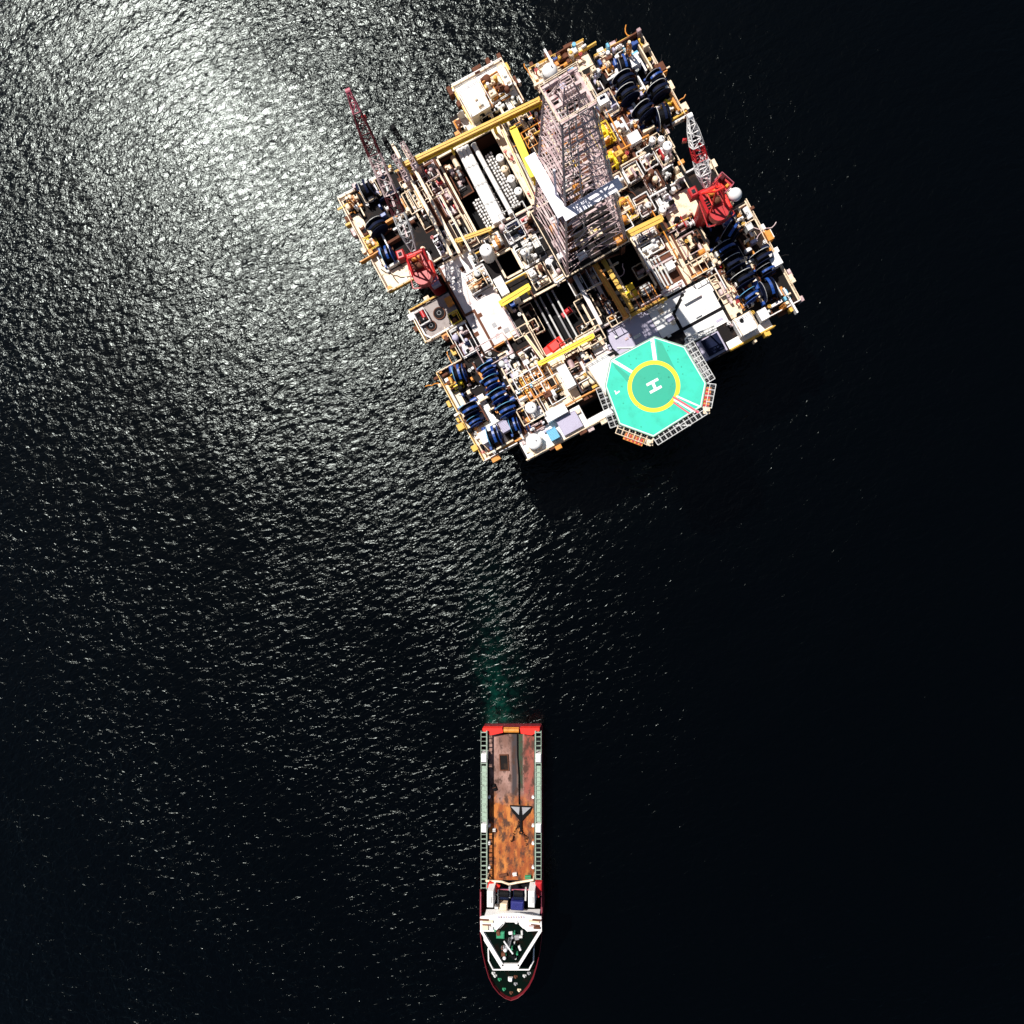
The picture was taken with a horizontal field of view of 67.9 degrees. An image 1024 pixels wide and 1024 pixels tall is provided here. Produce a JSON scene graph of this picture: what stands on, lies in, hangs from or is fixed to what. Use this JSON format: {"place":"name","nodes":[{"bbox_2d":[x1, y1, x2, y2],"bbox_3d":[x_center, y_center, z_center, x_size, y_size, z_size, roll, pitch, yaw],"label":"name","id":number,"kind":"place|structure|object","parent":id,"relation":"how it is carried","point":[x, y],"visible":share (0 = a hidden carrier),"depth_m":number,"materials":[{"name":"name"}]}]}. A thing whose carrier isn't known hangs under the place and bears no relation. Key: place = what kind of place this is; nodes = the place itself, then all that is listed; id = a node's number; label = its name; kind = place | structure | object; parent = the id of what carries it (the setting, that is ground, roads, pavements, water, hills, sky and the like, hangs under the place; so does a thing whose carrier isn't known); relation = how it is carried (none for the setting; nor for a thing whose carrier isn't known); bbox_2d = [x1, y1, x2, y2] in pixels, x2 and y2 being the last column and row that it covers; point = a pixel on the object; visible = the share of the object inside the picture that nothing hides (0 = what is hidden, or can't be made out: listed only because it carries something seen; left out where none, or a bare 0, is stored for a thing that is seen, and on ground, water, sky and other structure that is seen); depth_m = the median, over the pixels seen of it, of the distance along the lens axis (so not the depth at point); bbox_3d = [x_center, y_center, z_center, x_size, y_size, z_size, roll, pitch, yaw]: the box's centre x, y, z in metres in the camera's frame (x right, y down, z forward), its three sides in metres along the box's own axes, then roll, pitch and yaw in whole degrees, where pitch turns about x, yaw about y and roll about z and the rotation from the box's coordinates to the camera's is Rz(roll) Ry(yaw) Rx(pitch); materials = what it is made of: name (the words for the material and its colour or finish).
{"place":"outdoors","nodes":[
{"label":"outdoors","id":0,"kind":"place"},
{"bbox_2d":[0,0,1023,1023],"bbox_3d":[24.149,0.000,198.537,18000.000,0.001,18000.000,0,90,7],"label":"sea","id":1,"kind":"structure","parent":0,"point":[306,594],"depth_m":203.05,"materials":[{"name":"liquid"}]},
{"bbox_2d":[480,724,544,1000],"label":"supply ship","id":2,"kind":"object","parent":1,"relation":"on","point":[511,939],"visible":1,"depth_m":196.70,"materials":[{"name":"red paint"}]},
{"bbox_2d":[510,805,531,833],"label":"anchor","id":3,"kind":"object","parent":2,"relation":"on","point":[521,812],"visible":1,"depth_m":197.35,"materials":[{"name":"black metal"}]},
{"bbox_2d":[337,25,803,462],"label":"drilling platform","id":4,"kind":"structure","parent":1,"relation":"in","point":[495,328],"depth_m":171.76,"materials":[{"name":"beige metal"}]},
{"bbox_2d":[355,179,376,206],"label":"anchor winch","id":5,"kind":"object","parent":4,"relation":"on","point":[367,189],"visible":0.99,"depth_m":173.92,"materials":[{"name":"blue metal"}]},
{"bbox_2d":[365,213,392,240],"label":"anchor winch","id":6,"kind":"object","parent":4,"relation":"on","point":[377,227],"visible":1,"depth_m":173.54,"materials":[{"name":"blue metal"}]},
{"bbox_2d":[345,87,446,295],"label":"pedestal crane","id":7,"kind":"object","parent":4,"relation":"on","point":[421,268],"visible":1,"depth_m":157.70,"materials":[{"name":"red paint"}]},
{"bbox_2d":[381,136,412,189],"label":"burner boom","id":8,"kind":"object","parent":4,"relation":"on","point":[406,178],"visible":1,"depth_m":168.38,"materials":[{"name":"metal"}]},
{"bbox_2d":[390,123,423,176],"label":"burner boom","id":9,"kind":"object","parent":4,"relation":"on","point":[414,165],"visible":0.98,"depth_m":168.17,"materials":[{"name":"metal"}]},
{"bbox_2d":[399,180,433,230],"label":"equipment skid","id":10,"kind":"object","parent":4,"relation":"on","point":[422,218],"visible":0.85,"depth_m":175.11,"materials":[{"name":"beige paint"}]},
{"bbox_2d":[391,144,454,260],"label":"catwalk beam","id":11,"kind":"structure","parent":4,"relation":"on","point":[426,207],"depth_m":170.59,"materials":[{"name":"beige metal"}]},
{"bbox_2d":[402,145,462,258],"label":"catwalk beam","id":12,"kind":"structure","parent":4,"relation":"on","point":[437,212],"depth_m":170.49,"materials":[{"name":"white metal"}]},
{"bbox_2d":[421,159,446,192],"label":"equipment skid","id":13,"kind":"object","parent":4,"relation":"on","point":[438,182],"visible":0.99,"depth_m":173.66,"materials":[{"name":"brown metal"}]},
{"bbox_2d":[432,229,456,260],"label":"equipment skid","id":14,"kind":"object","parent":4,"relation":"on","point":[442,250],"visible":0.77,"depth_m":174.02,"materials":[{"name":"white paint"}]},
{"bbox_2d":[436,187,459,217],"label":"equipment skid","id":15,"kind":"object","parent":4,"relation":"on","point":[449,202],"visible":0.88,"depth_m":173.58,"materials":[{"name":"paint"}]},
{"bbox_2d":[441,155,473,199],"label":"equipment skid","id":16,"kind":"object","parent":4,"relation":"on","point":[456,175],"visible":1,"depth_m":176.62,"materials":[{"name":"brown metal"}]},
{"bbox_2d":[448,363,469,384],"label":"anchor winch","id":17,"kind":"object","parent":4,"relation":"on","point":[460,373],"visible":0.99,"depth_m":171.44,"materials":[{"name":"blue metal"}]},
{"bbox_2d":[452,110,470,133],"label":"equipment skid","id":18,"kind":"object","parent":4,"relation":"on","point":[461,123],"visible":0.91,"depth_m":173.23,"materials":[{"name":"paint"}]},
{"bbox_2d":[449,213,476,248],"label":"equipment skid","id":19,"kind":"object","parent":4,"relation":"on","point":[461,225],"visible":0.7,"depth_m":173.98,"materials":[{"name":"brown metal"}]},
{"bbox_2d":[449,322,479,358],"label":"equipment skid","id":20,"kind":"object","parent":4,"relation":"on","point":[464,339],"visible":1,"depth_m":172.93,"materials":[{"name":"white metal"}]},
{"bbox_2d":[457,397,481,421],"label":"anchor winch","id":21,"kind":"object","parent":4,"relation":"on","point":[468,410],"visible":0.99,"depth_m":171.11,"materials":[{"name":"blue metal"}]},
{"bbox_2d":[402,96,541,174],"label":"gantry beam","id":22,"kind":"structure","parent":4,"relation":"on","point":[477,129],"depth_m":169.09,"materials":[{"name":"metal"}]},
{"bbox_2d":[457,77,491,123],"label":"deck house","id":23,"kind":"structure","parent":4,"relation":"on","point":[475,101],"depth_m":170.69,"materials":[{"name":"white paint"}]},
{"bbox_2d":[456,148,496,224],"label":"riser pipe","id":24,"kind":"object","parent":4,"relation":"on","point":[476,186],"visible":1,"depth_m":172.55,"materials":[{"name":"white metal"}]},
{"bbox_2d":[462,263,493,296],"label":"equipment skid","id":25,"kind":"object","parent":4,"relation":"on","point":[481,283],"visible":0.98,"depth_m":172.31,"materials":[{"name":"paint"}]},
{"bbox_2d":[460,146,500,223],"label":"riser pipe","id":26,"kind":"object","parent":4,"relation":"on","point":[479,181],"visible":0.98,"depth_m":172.44,"materials":[{"name":"white metal"}]},
{"bbox_2d":[472,198,493,227],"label":"bottle rack","id":27,"kind":"object","parent":4,"relation":"on","point":[479,207],"visible":0.89,"depth_m":174.98,"materials":[{"name":"white metal"}]},
{"bbox_2d":[464,144,505,221],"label":"riser pipe","id":28,"kind":"object","parent":4,"relation":"on","point":[483,180],"visible":0.96,"depth_m":172.33,"materials":[{"name":"white metal"}]},
{"bbox_2d":[471,142,513,215],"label":"horizontal beam","id":29,"kind":"object","parent":4,"relation":"on","point":[490,176],"visible":1,"depth_m":172.09,"materials":[{"name":"white metal"}]},
{"bbox_2d":[481,424,504,450],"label":"anchor winch","id":30,"kind":"object","parent":4,"relation":"on","point":[494,435],"visible":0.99,"depth_m":170.12,"materials":[{"name":"blue metal"}]},
{"bbox_2d":[481,231,506,254],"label":"equipment skid","id":31,"kind":"object","parent":4,"relation":"on","point":[497,242],"visible":0.88,"depth_m":171.99,"materials":[{"name":"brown metal"}]},
{"bbox_2d":[479,68,510,107],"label":"equipment skid","id":32,"kind":"object","parent":4,"relation":"on","point":[495,88],"visible":1,"depth_m":171.81,"materials":[{"name":"beige paint"}]},
{"bbox_2d":[486,382,510,404],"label":"anchor winch","id":33,"kind":"object","parent":4,"relation":"on","point":[498,396],"visible":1,"depth_m":170.31,"materials":[{"name":"blue metal"}]},
{"bbox_2d":[484,152,521,213],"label":"bottle rack","id":34,"kind":"object","parent":4,"relation":"on","point":[502,181],"visible":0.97,"depth_m":174.55,"materials":[{"name":"white metal"}]},
{"bbox_2d":[494,396,520,420],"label":"anchor winch","id":35,"kind":"object","parent":4,"relation":"on","point":[506,409],"visible":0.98,"depth_m":169.90,"materials":[{"name":"blue metal"}]},
{"bbox_2d":[496,349,525,383],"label":"equipment skid","id":36,"kind":"object","parent":4,"relation":"on","point":[511,372],"visible":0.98,"depth_m":171.38,"materials":[{"name":"white paint"}]},
{"bbox_2d":[499,219,526,246],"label":"equipment skid","id":37,"kind":"object","parent":4,"relation":"on","point":[516,235],"visible":0.93,"depth_m":171.33,"materials":[{"name":"paint"}]},
{"bbox_2d":[498,283,531,308],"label":"gantry beam","id":38,"kind":"structure","parent":4,"relation":"on","point":[514,295],"depth_m":168.47,"materials":[{"name":"yellow metal"}]},
{"bbox_2d":[499,123,538,206],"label":"walkway beam","id":39,"kind":"structure","parent":4,"relation":"on","point":[516,161],"depth_m":169.49,"materials":[{"name":"beige metal"}]},
{"bbox_2d":[510,125,535,184],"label":"gantry beam","id":40,"kind":"structure","parent":4,"relation":"on","point":[518,141],"depth_m":167.37,"materials":[{"name":"yellow metal"}]},
{"bbox_2d":[519,211,538,236],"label":"equipment skid","id":41,"kind":"object","parent":4,"relation":"on","point":[529,227],"visible":0.59,"depth_m":171.29,"materials":[{"name":"paint"}]},
{"bbox_2d":[513,234,547,269],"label":"equipment skid","id":42,"kind":"object","parent":4,"relation":"on","point":[536,253],"visible":0.95,"depth_m":170.92,"materials":[{"name":"beige paint"}]},
{"bbox_2d":[516,344,545,379],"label":"equipment skid","id":43,"kind":"object","parent":4,"relation":"on","point":[529,354],"visible":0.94,"depth_m":171.49,"materials":[{"name":"paint"}]},
{"bbox_2d":[516,385,545,421],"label":"equipment skid","id":44,"kind":"object","parent":4,"relation":"on","point":[538,413],"visible":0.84,"depth_m":170.90,"materials":[{"name":"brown metal"}]},
{"bbox_2d":[516,113,550,160],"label":"equipment skid","id":45,"kind":"object","parent":4,"relation":"on","point":[526,124],"visible":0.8,"depth_m":171.30,"materials":[{"name":"beige paint"}]},
{"bbox_2d":[521,302,545,336],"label":"equipment skid","id":46,"kind":"object","parent":4,"relation":"on","point":[529,312],"visible":0.88,"depth_m":175.96,"materials":[{"name":"brown metal"}]},
{"bbox_2d":[526,262,551,290],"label":"equipment skid","id":47,"kind":"object","parent":4,"relation":"on","point":[538,276],"visible":1,"depth_m":171.08,"materials":[{"name":"beige paint"}]},
{"bbox_2d":[542,63,558,90],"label":"storage tank","id":48,"kind":"object","parent":4,"relation":"on","point":[549,70],"visible":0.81,"depth_m":166.46,"materials":[{"name":"white metal"}]},
{"bbox_2d":[537,376,564,406],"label":"equipment skid","id":49,"kind":"object","parent":4,"relation":"on","point":[552,395],"visible":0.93,"depth_m":171.36,"materials":[{"name":"beige paint"}]},
{"bbox_2d":[542,255,561,281],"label":"equipment skid","id":50,"kind":"object","parent":4,"relation":"on","point":[554,271],"visible":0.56,"depth_m":170.16,"materials":[{"name":"beige paint"}]},
{"bbox_2d":[543,403,568,423],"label":"container","id":51,"kind":"object","parent":4,"relation":"on","point":[555,413],"visible":0.98,"depth_m":169.48,"materials":[{"name":"white metal"}]},
{"bbox_2d":[553,49,574,72],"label":"equipment skid","id":52,"kind":"object","parent":4,"relation":"on","point":[565,59],"visible":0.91,"depth_m":169.71,"materials":[{"name":"brown metal"}]},
{"bbox_2d":[537,333,594,366],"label":"gantry beam","id":53,"kind":"structure","parent":4,"relation":"on","point":[580,342],"depth_m":167.60,"materials":[{"name":"yellow metal"}]},
{"bbox_2d":[556,363,576,390],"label":"container","id":54,"kind":"object","parent":4,"relation":"on","point":[566,377],"visible":1,"depth_m":168.36,"materials":[{"name":"white metal"}]},
{"bbox_2d":[556,410,582,436],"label":"container","id":55,"kind":"object","parent":4,"relation":"on","point":[569,423],"visible":1,"depth_m":170.28,"materials":[{"name":"metal"}]},
{"bbox_2d":[525,62,629,284],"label":"drilling derrick","id":56,"kind":"object","parent":4,"relation":"on","point":[579,224],"visible":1,"depth_m":135.96,"materials":[{"name":"grey metal"}]},
{"bbox_2d":[587,65,609,94],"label":"equipment skid","id":57,"kind":"object","parent":4,"relation":"on","point":[598,80],"visible":1,"depth_m":169.21,"materials":[{"name":"white metal"}]},
{"bbox_2d":[585,268,617,317],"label":"equipment skid","id":58,"kind":"object","parent":4,"relation":"on","point":[601,294],"visible":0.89,"depth_m":170.06,"materials":[{"name":"paint"}]},
{"bbox_2d":[589,120,616,149],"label":"equipment skid","id":59,"kind":"object","parent":4,"relation":"on","point":[610,140],"visible":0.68,"depth_m":168.64,"materials":[{"name":"yellow paint"}]},
{"bbox_2d":[596,88,620,120],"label":"equipment skid","id":60,"kind":"object","parent":4,"relation":"on","point":[613,110],"visible":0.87,"depth_m":169.15,"materials":[{"name":"paint"}]},
{"bbox_2d":[592,262,627,319],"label":"gantry beam","id":61,"kind":"structure","parent":4,"relation":"on","point":[610,290],"depth_m":165.03,"materials":[{"name":"yellow metal"}]},
{"bbox_2d":[605,144,629,173],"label":"equipment skid","id":62,"kind":"object","parent":4,"relation":"on","point":[617,156],"visible":0.95,"depth_m":168.87,"materials":[{"name":"yellow metal"}]},
{"bbox_2d":[601,258,633,312],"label":"gantry beam","id":63,"kind":"structure","parent":4,"relation":"on","point":[617,284],"depth_m":166.03,"materials":[{"name":"metal"}]},
{"bbox_2d":[610,116,630,141],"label":"equipment skid","id":64,"kind":"object","parent":4,"relation":"on","point":[621,126],"visible":0.98,"depth_m":168.37,"materials":[{"name":"paint"}]},
{"bbox_2d":[609,68,637,90],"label":"anchor winch","id":65,"kind":"object","parent":4,"relation":"on","point":[621,78],"visible":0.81,"depth_m":166.33,"materials":[{"name":"blue metal"}]},
{"bbox_2d":[613,82,639,112],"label":"anchor winch","id":66,"kind":"object","parent":4,"relation":"on","point":[627,94],"visible":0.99,"depth_m":166.84,"materials":[{"name":"blue metal"}]},
{"bbox_2d":[614,195,638,225],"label":"equipment skid","id":67,"kind":"object","parent":4,"relation":"on","point":[625,203],"visible":0.65,"depth_m":168.09,"materials":[{"name":"paint"}]},
{"bbox_2d":[622,160,643,186],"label":"equipment skid","id":68,"kind":"object","parent":4,"relation":"on","point":[633,174],"visible":1,"depth_m":168.45,"materials":[{"name":"beige paint"}]},
{"bbox_2d":[628,97,654,129],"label":"anchor winch","id":69,"kind":"object","parent":4,"relation":"on","point":[642,111],"visible":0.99,"depth_m":166.08,"materials":[{"name":"blue metal"}]},
{"bbox_2d":[632,191,656,219],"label":"equipment skid","id":70,"kind":"object","parent":4,"relation":"on","point":[643,212],"visible":0.96,"depth_m":168.25,"materials":[{"name":"paint"}]},
{"bbox_2d":[626,214,663,238],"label":"gantry beam","id":71,"kind":"structure","parent":4,"relation":"on","point":[648,224],"depth_m":164.34,"materials":[{"name":"metal"}]},
{"bbox_2d":[633,226,657,246],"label":"equipment skid","id":72,"kind":"object","parent":4,"relation":"on","point":[648,235],"visible":0.88,"depth_m":168.37,"materials":[{"name":"paint"}]},
{"bbox_2d":[636,145,659,173],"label":"equipment skid","id":73,"kind":"object","parent":4,"relation":"on","point":[655,163],"visible":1,"depth_m":168.03,"materials":[{"name":"white metal"}]},
{"bbox_2d":[638,236,664,259],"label":"equipment skid","id":74,"kind":"object","parent":4,"relation":"on","point":[653,247],"visible":0.99,"depth_m":167.97,"materials":[{"name":"beige paint"}]},
{"bbox_2d":[642,169,664,194],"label":"equipment skid","id":75,"kind":"object","parent":4,"relation":"on","point":[650,180],"visible":1,"depth_m":167.72,"materials":[{"name":"paint"}]},
{"bbox_2d":[596,336,716,445],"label":"helideck","id":76,"kind":"object","parent":4,"relation":"on","point":[654,386],"visible":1,"depth_m":155.61,"materials":[{"name":"green paint"}]},
{"bbox_2d":[644,77,672,106],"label":"anchor winch","id":77,"kind":"object","parent":4,"relation":"on","point":[658,90],"visible":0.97,"depth_m":165.88,"materials":[{"name":"blue metal"}]},
{"bbox_2d":[651,103,672,134],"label":"anchor winch","id":78,"kind":"object","parent":4,"relation":"on","point":[663,115],"visible":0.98,"depth_m":165.79,"materials":[{"name":"blue metal"}]},
{"bbox_2d":[653,138,674,168],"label":"equipment skid","id":79,"kind":"object","parent":4,"relation":"on","point":[665,160],"visible":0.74,"depth_m":167.37,"materials":[{"name":"metal"}]},
{"bbox_2d":[655,192,676,215],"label":"equipment skid","id":80,"kind":"object","parent":4,"relation":"on","point":[665,199],"visible":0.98,"depth_m":167.36,"materials":[{"name":"paint"}]},
{"bbox_2d":[659,164,687,195],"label":"equipment skid","id":81,"kind":"object","parent":4,"relation":"on","point":[670,174],"visible":1,"depth_m":167.19,"materials":[{"name":"grey metal"}]},
{"bbox_2d":[671,211,693,233],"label":"equipment skid","id":82,"kind":"object","parent":4,"relation":"on","point":[677,219],"visible":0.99,"depth_m":167.41,"materials":[{"name":"brown metal"}]},
{"bbox_2d":[682,230,704,251],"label":"equipment skid","id":83,"kind":"object","parent":4,"relation":"on","point":[693,239],"visible":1,"depth_m":167.19,"materials":[{"name":"brown metal"}]},
{"bbox_2d":[682,112,734,228],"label":"pedestal crane","id":84,"kind":"object","parent":4,"relation":"on","point":[714,206],"visible":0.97,"depth_m":153.17,"materials":[{"name":"red paint"}]},
{"bbox_2d":[694,245,722,277],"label":"equipment skid","id":85,"kind":"object","parent":4,"relation":"on","point":[703,265],"visible":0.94,"depth_m":166.37,"materials":[{"name":"brown metal"}]},
{"bbox_2d":[701,333,724,356],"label":"container","id":86,"kind":"object","parent":4,"relation":"on","point":[712,344],"visible":1,"depth_m":166.79,"materials":[{"name":"blue metal"}]},
{"bbox_2d":[710,238,736,260],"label":"anchor winch","id":87,"kind":"object","parent":4,"relation":"on","point":[724,249],"visible":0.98,"depth_m":164.05,"materials":[{"name":"blue metal"}]},
{"bbox_2d":[715,217,742,246],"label":"anchor winch","id":88,"kind":"object","parent":4,"relation":"on","point":[730,231],"visible":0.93,"depth_m":163.98,"materials":[{"name":"blue metal"}]},
{"bbox_2d":[716,249,744,278],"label":"anchor winch","id":89,"kind":"object","parent":4,"relation":"on","point":[732,263],"visible":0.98,"depth_m":163.88,"materials":[{"name":"blue metal"}]},
{"bbox_2d":[727,264,755,294],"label":"anchor winch","id":90,"kind":"object","parent":4,"relation":"on","point":[743,279],"visible":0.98,"depth_m":163.68,"materials":[{"name":"blue metal"}]},
{"bbox_2d":[731,203,754,227],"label":"equipment skid","id":91,"kind":"object","parent":4,"relation":"on","point":[740,216],"visible":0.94,"depth_m":165.41,"materials":[{"name":"white metal"}]},
{"bbox_2d":[731,311,758,338],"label":"deck house","id":92,"kind":"structure","parent":4,"relation":"on","point":[744,324],"depth_m":163.87,"materials":[{"name":"white paint"}]},
{"bbox_2d":[734,284,759,309],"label":"anchor winch","id":93,"kind":"object","parent":4,"relation":"on","point":[749,296],"visible":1,"depth_m":163.87,"materials":[{"name":"blue metal"}]},
{"bbox_2d":[746,244,773,269],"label":"anchor winch","id":94,"kind":"object","parent":4,"relation":"on","point":[761,257],"visible":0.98,"depth_m":163.18,"materials":[{"name":"blue metal"}]},
{"bbox_2d":[752,277,778,306],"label":"anchor winch","id":95,"kind":"object","parent":4,"relation":"on","point":[769,288],"visible":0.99,"depth_m":163.09,"materials":[{"name":"blue metal"}]},
{"bbox_2d":[585,353,611,403],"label":"access terrace","id":96,"kind":"structure","parent":0,"point":[597,368],"depth_m":160.89,"materials":[{"name":"white paint"}]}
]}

